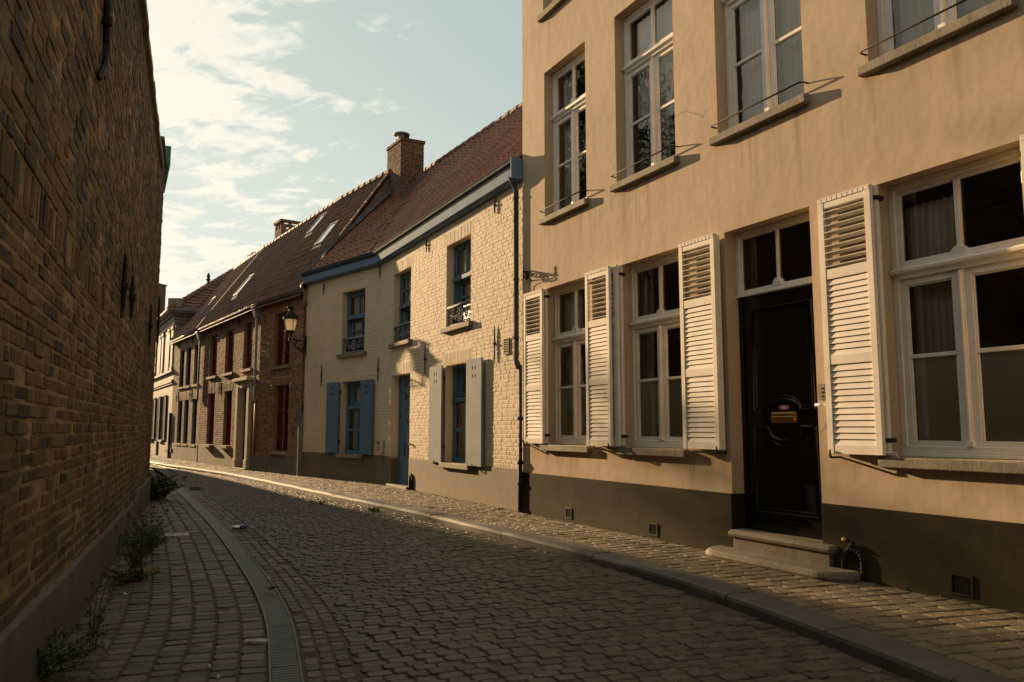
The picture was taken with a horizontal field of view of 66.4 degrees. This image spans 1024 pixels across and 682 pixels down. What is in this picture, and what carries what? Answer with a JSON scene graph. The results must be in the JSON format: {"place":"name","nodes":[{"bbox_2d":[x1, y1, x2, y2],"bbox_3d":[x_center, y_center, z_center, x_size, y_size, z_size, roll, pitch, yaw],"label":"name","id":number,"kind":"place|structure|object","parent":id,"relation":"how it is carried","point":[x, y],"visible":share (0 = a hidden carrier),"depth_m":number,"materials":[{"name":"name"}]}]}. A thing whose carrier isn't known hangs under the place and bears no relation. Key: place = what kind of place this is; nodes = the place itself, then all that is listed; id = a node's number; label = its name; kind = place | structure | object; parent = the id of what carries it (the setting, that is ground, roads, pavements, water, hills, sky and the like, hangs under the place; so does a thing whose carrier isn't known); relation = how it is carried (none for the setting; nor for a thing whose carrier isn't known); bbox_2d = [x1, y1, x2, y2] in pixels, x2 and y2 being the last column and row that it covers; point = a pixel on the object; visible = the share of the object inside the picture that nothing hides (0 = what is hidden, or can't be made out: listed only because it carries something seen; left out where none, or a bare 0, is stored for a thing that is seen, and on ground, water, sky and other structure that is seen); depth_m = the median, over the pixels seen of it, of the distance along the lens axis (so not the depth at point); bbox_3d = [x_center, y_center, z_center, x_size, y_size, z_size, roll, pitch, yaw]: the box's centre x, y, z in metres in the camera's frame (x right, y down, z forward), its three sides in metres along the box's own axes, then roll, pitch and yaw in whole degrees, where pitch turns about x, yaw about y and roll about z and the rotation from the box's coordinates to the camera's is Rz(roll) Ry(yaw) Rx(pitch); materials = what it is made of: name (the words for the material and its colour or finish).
{"place":"outdoors","nodes":[
{"label":"outdoors","id":0,"kind":"place"},
{"bbox_2d":[43,469,267,681],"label":"pavement","id":1,"kind":"structure","parent":0,"point":[191,612],"depth_m":5.57,"materials":[{"name":"stone setts"},{"name":"sand"}]},
{"bbox_2d":[33,622,108,679],"bbox_3d":[-2.604,1.698,4.194,0.863,0.266,0.827,0,-6,0],"label":"weed","id":2,"kind":"object","parent":1,"relation":"on","point":[55,661],"visible":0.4,"depth_m":4.17,"materials":[{"name":"green plant"}]},
{"bbox_2d":[0,0,170,681],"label":"old brick building","id":3,"kind":"structure","parent":1,"relation":"on","point":[85,155],"depth_m":4.90,"materials":[{"name":"brick"}]},
{"bbox_2d":[83,567,123,646],"bbox_3d":[-2.611,1.666,4.931,0.167,0.487,0.257,-2,-7,20],"label":"weed","id":4,"kind":"object","parent":1,"relation":"on","point":[93,615],"visible":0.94,"depth_m":4.91,"materials":[{"name":"green plant"}]},
{"bbox_2d":[44,502,167,681],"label":"leaf litter","id":5,"kind":"object","parent":1,"relation":"on","point":[91,656],"visible":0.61,"depth_m":6.39,"materials":[{"name":"brown plant"}]},
{"bbox_2d":[100,561,164,582],"bbox_3d":[-3.393,2.064,6.934,0.570,0.169,0.447,5,-8,-37],"label":"weed","id":6,"kind":"object","parent":1,"relation":"on","point":[137,576],"visible":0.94,"depth_m":6.92,"materials":[{"name":"green plant"}]},
{"bbox_2d":[113,525,160,568],"bbox_3d":[-3.646,1.986,7.571,0.422,0.441,0.420,4,-8,-32],"label":"weed","id":7,"kind":"object","parent":1,"relation":"on","point":[134,561],"visible":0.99,"depth_m":7.53,"materials":[{"name":"green plant"}]},
{"bbox_2d":[134,567,159,573],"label":"weed","id":8,"kind":"object","parent":1,"relation":"on","point":[150,569],"visible":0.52,"depth_m":7.33,"materials":[{"name":"green plant"}]},
{"bbox_2d":[118,525,175,552],"bbox_3d":[-4.054,2.178,8.532,0.616,0.274,0.621,6,-9,-42],"label":"weed","id":9,"kind":"object","parent":1,"relation":"on","point":[152,537],"visible":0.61,"depth_m":8.53,"materials":[{"name":"green plant"}]},
{"bbox_2d":[124,501,172,536],"bbox_3d":[-4.493,2.181,9.506,0.710,0.483,0.394,0,-6,0],"label":"weed","id":10,"kind":"object","parent":1,"relation":"on","point":[136,522],"visible":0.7,"depth_m":9.55,"materials":[{"name":"green plant"}]},
{"bbox_2d":[149,473,186,499],"bbox_3d":[-6.766,2.771,14.950,1.003,0.546,0.864,5,-8,-41],"label":"weed","id":11,"kind":"object","parent":1,"relation":"on","point":[161,489],"visible":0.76,"depth_m":14.80,"materials":[{"name":"green plant"}]},
{"bbox_2d":[165,532,188,537],"bbox_3d":[-4.240,2.467,9.907,0.280,0.038,0.320,3,-7,-24],"label":"utility cover","id":12,"kind":"object","parent":1,"relation":"on","point":[185,534],"visible":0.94,"depth_m":9.89,"materials":[{"name":"metal"}]},
{"bbox_2d":[171,486,304,681],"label":"drain channel","id":13,"kind":"object","parent":1,"relation":"on","point":[284,661],"visible":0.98,"depth_m":5.82,"materials":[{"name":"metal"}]},
{"bbox_2d":[262,586,275,589],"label":"dry leaf","id":14,"kind":"object","parent":13,"relation":"on","point":[270,588],"visible":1,"depth_m":6.41,"materials":[{"name":"brown plant"}]},
{"bbox_2d":[245,638,270,643],"bbox_3d":[-1.624,1.908,4.996,0.176,0.022,0.122,0,-6,0],"label":"broken sett","id":15,"kind":"object","parent":1,"relation":"on","point":[257,641],"visible":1,"depth_m":4.95,"materials":[{"name":"stone"}]},
{"bbox_2d":[150,468,200,515],"bbox_3d":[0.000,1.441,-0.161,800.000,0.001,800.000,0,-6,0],"label":"ground","id":16,"kind":"structure","parent":0,"point":[157,473],"depth_m":24.82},
{"bbox_2d":[158,283,166,313],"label":"distant red roofed house","id":17,"kind":"structure","parent":16,"relation":"on","point":[162,291],"depth_m":49.64,"materials":[{"name":"paint"}]},
{"bbox_2d":[150,460,1017,681],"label":"kerb","id":18,"kind":"structure","parent":16,"relation":"on","point":[905,660],"depth_m":5.80,"materials":[{"name":"grey stone"}]},
{"bbox_2d":[150,465,359,681],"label":"border setts","id":19,"kind":"structure","parent":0,"point":[325,654],"depth_m":5.85,"materials":[{"name":"grey stone"}]},
{"bbox_2d":[188,487,202,489],"bbox_3d":[-7.000,3.337,17.689,0.560,0.038,0.700,3,-7,-24],"label":"drain grate","id":20,"kind":"object","parent":19,"relation":"on","point":[194,488],"visible":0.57,"depth_m":17.56,"materials":[{"name":"metal"}]},
{"bbox_2d":[232,525,246,529],"bbox_3d":[-3.623,2.476,10.410,0.196,0.065,0.083,2,-7,-16],"label":"crushed can","id":21,"kind":"object","parent":19,"relation":"on","point":[239,527],"visible":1,"depth_m":10.39,"materials":[{"name":"metal"}]},
{"bbox_2d":[147,0,521,309],"label":"sky","id":22,"kind":"structure","parent":0,"point":[269,111],"materials":[{"name":"blue"}]},
{"bbox_2d":[151,464,915,681],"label":"road","id":23,"kind":"structure","parent":0,"point":[405,598],"depth_m":5.64,"materials":[{"name":"grey stone"}]},
{"bbox_2d":[310,500,325,504],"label":"weed","id":24,"kind":"object","parent":23,"relation":"on","point":[321,503],"visible":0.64,"depth_m":13.58,"materials":[{"name":"green plant"}]},
{"bbox_2d":[368,506,379,511],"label":"weed","id":25,"kind":"object","parent":23,"relation":"on","point":[373,510],"visible":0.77,"depth_m":12.43,"materials":[{"name":"green plant"}]},
{"bbox_2d":[150,454,1023,681],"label":"pavement","id":26,"kind":"structure","parent":0,"point":[986,638],"depth_m":5.93,"materials":[{"name":"stone paving setts"}]},
{"bbox_2d":[150,265,236,457],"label":"pale grey townhouse","id":27,"kind":"structure","parent":26,"relation":"on","point":[177,314],"depth_m":34.67,"materials":[{"name":"pale grey plaster"},{"name":"clay roof tile"},{"name":"dark green paint"}]},
{"bbox_2d":[169,245,264,461],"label":"buff brick cottage","id":28,"kind":"structure","parent":26,"relation":"on","point":[186,339],"depth_m":31.14,"materials":[{"name":"brick"}]},
{"bbox_2d":[174,401,182,445],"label":"window","id":29,"kind":"structure","parent":28,"relation":"in","point":[180,424],"depth_m":31.84,"materials":[{"name":"wood"}]},
{"bbox_2d":[177,351,184,389],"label":"window","id":30,"kind":"structure","parent":28,"relation":"in","point":[183,356],"depth_m":32.10,"materials":[{"name":"wood"}]},
{"bbox_2d":[181,400,188,445],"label":"window","id":31,"kind":"structure","parent":28,"relation":"in","point":[187,411],"depth_m":30.89,"materials":[{"name":"wood"}]},
{"bbox_2d":[183,348,191,387],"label":"window","id":32,"kind":"structure","parent":28,"relation":"in","point":[189,364],"depth_m":31.15,"materials":[{"name":"wood"}]},
{"bbox_2d":[189,399,196,446],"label":"window","id":33,"kind":"structure","parent":28,"relation":"in","point":[195,417],"depth_m":29.74,"materials":[{"name":"wood"}]},
{"bbox_2d":[191,345,198,386],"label":"window","id":34,"kind":"structure","parent":28,"relation":"in","point":[193,385],"depth_m":30.05,"materials":[{"name":"wood"}]},
{"bbox_2d":[197,169,389,475],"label":"brown brick house","id":35,"kind":"structure","parent":26,"relation":"on","point":[251,415],"depth_m":23.49,"materials":[{"name":"brick"}]},
{"bbox_2d":[201,394,214,446],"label":"window","id":36,"kind":"structure","parent":35,"relation":"in","point":[212,412],"depth_m":27.78,"materials":[{"name":"red paint"}]},
{"bbox_2d":[206,336,217,379],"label":"window","id":37,"kind":"structure","parent":35,"relation":"in","point":[214,366],"depth_m":28.04,"materials":[{"name":"red paint"}]},
{"bbox_2d":[216,391,232,447],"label":"window","id":38,"kind":"structure","parent":35,"relation":"in","point":[229,400],"depth_m":25.98,"materials":[{"name":"red paint"}]},
{"bbox_2d":[221,330,234,375],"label":"window","id":39,"kind":"structure","parent":35,"relation":"in","point":[231,333],"depth_m":26.29,"materials":[{"name":"red paint"}]},
{"bbox_2d":[243,389,246,459],"bbox_3d":[-8.102,2.678,24.125,0.085,2.460,0.960,4,-8,-34],"label":"door","id":40,"kind":"structure","parent":35,"relation":"in","point":[246,389],"depth_m":24.45,"materials":[{"name":"black paint"}]},
{"bbox_2d":[239,323,252,372],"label":"window","id":41,"kind":"structure","parent":35,"relation":"in","point":[249,336],"depth_m":24.53,"materials":[{"name":"red paint"}]},
{"bbox_2d":[268,385,288,454],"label":"window","id":42,"kind":"structure","parent":35,"relation":"in","point":[284,398],"depth_m":21.98,"materials":[{"name":"red paint"}]},
{"bbox_2d":[269,312,290,369],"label":"window","id":43,"kind":"structure","parent":35,"relation":"in","point":[284,364],"depth_m":22.36,"materials":[{"name":"red paint"}]},
{"bbox_2d":[282,306,306,356],"bbox_3d":[-5.709,-0.249,20.603,0.673,1.315,0.410,3,-7,-22],"label":"street lamp","id":44,"kind":"object","parent":35,"relation":"attached to","point":[290,317],"visible":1,"depth_m":20.52,"materials":[{"name":"metal"}]},
{"bbox_2d":[301,102,522,512],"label":"painted brick house","id":45,"kind":"structure","parent":26,"relation":"on","point":[414,375],"depth_m":15.88,"materials":[{"name":"beige brick"}]},
{"bbox_2d":[335,381,363,458],"bbox_3d":[-3.782,1.901,18.971,0.422,1.838,1.180,6,-9,-43],"label":"window","id":46,"kind":"structure","parent":45,"relation":"in","point":[353,388],"depth_m":19.24,"materials":[{"name":"blue paint"}]},
{"bbox_2d":[336,290,366,357],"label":"window","id":47,"kind":"structure","parent":45,"relation":"in","point":[354,347],"depth_m":19.41,"materials":[{"name":"blue paint"}]},
{"bbox_2d":[388,270,411,348],"bbox_3d":[-2.264,-0.706,16.934,0.702,1.648,1.357,2,-7,-14],"label":"window","id":48,"kind":"structure","parent":45,"relation":"in","point":[404,327],"depth_m":17.22,"materials":[{"name":"blue paint"}]},
{"bbox_2d":[397,374,409,484],"bbox_3d":[-2.226,1.881,16.675,0.136,2.328,1.156,3,-7,-27],"label":"door","id":49,"kind":"structure","parent":45,"relation":"in","point":[404,381],"depth_m":16.90,"materials":[{"name":"blue paint"}]},
{"bbox_2d":[438,364,470,469],"bbox_3d":[-0.865,1.337,13.972,0.424,1.848,1.310,3,-7,-27],"label":"window","id":50,"kind":"structure","parent":45,"relation":"in","point":[459,372],"depth_m":14.37,"materials":[{"name":"blue paint"}]},
{"bbox_2d":[440,239,472,333],"bbox_3d":[-0.859,-1.013,14.194,0.698,1.648,1.348,2,-7,-14],"label":"window","id":51,"kind":"structure","parent":45,"relation":"in","point":[461,317],"depth_m":14.43,"materials":[{"name":"blue paint"}]},
{"bbox_2d":[417,491,1010,610],"bbox_3d":[1.122,2.299,9.595,0.115,0.030,13.601,3,-7,-27],"label":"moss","id":52,"kind":"object","parent":26,"relation":"on","point":[645,538],"visible":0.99,"depth_m":10.02,"materials":[{"name":"green plant"}]},
{"bbox_2d":[522,0,1023,613],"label":"rendered house","id":53,"kind":"structure","parent":26,"relation":"on","point":[774,294],"depth_m":7.53,"materials":[{"name":"beige paint"}]},
{"bbox_2d":[522,262,532,291],"bbox_3d":[0.239,-0.938,11.590,0.180,0.442,0.150,0,-6,0],"label":"iron bracket","id":54,"kind":"object","parent":53,"relation":"attached to","point":[525,277],"visible":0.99,"depth_m":11.56,"materials":[{"name":"black metal"}]},
{"bbox_2d":[537,0,565,22],"bbox_3d":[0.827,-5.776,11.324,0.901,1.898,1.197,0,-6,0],"label":"window sill","id":55,"kind":"structure","parent":53,"relation":"in","point":[555,4],"depth_m":11.45,"materials":[{"name":"beige stone"}]},
{"bbox_2d":[539,50,588,225],"bbox_3d":[0.863,-2.872,11.048,0.443,2.293,1.235,3,-7,-27],"label":"window","id":56,"kind":"structure","parent":53,"relation":"in","point":[569,115],"depth_m":11.31,"materials":[{"name":"white paint"}]},
{"bbox_2d":[539,281,591,452],"bbox_3d":[0.859,0.348,10.686,0.433,2.293,1.235,3,-7,-27],"label":"window","id":57,"kind":"structure","parent":53,"relation":"in","point":[569,399],"depth_m":10.89,"materials":[{"name":"white paint"}]},
{"bbox_2d":[609,0,679,192],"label":"window","id":58,"kind":"structure","parent":53,"relation":"in","point":[653,64],"depth_m":9.53,"materials":[{"name":"white paint"}]},
{"bbox_2d":[615,252,688,457],"bbox_3d":[1.715,0.165,9.045,0.426,2.293,1.255,3,-7,-27],"label":"window","id":59,"kind":"structure","parent":53,"relation":"in","point":[657,418],"depth_m":9.16,"materials":[{"name":"white paint"}]},
{"bbox_2d":[709,0,809,146],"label":"window","id":60,"kind":"structure","parent":53,"relation":"in","point":[771,33],"depth_m":7.87,"materials":[{"name":"white paint"}]},
{"bbox_2d":[735,212,811,298],"bbox_3d":[2.571,-0.816,7.565,0.105,0.667,1.088,3,-7,-27],"label":"transom window","id":61,"kind":"structure","parent":53,"relation":"in","point":[779,284],"depth_m":7.63,"materials":[{"name":"white paint"}]},
{"bbox_2d":[738,285,822,539],"bbox_3d":[2.587,0.660,7.407,0.090,2.295,1.086,3,-7,-27],"label":"door","id":62,"kind":"structure","parent":53,"relation":"in","point":[781,449],"depth_m":7.43,"materials":[{"name":"black paint"}]},
{"bbox_2d":[857,0,1018,77],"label":"window","id":63,"kind":"structure","parent":53,"relation":"in","point":[969,14],"depth_m":6.24,"materials":[{"name":"white paint"}]},
{"bbox_2d":[878,147,1023,473],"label":"window","id":64,"kind":"structure","parent":53,"relation":"in","point":[959,398],"depth_m":5.98,"materials":[{"name":"white paint"}]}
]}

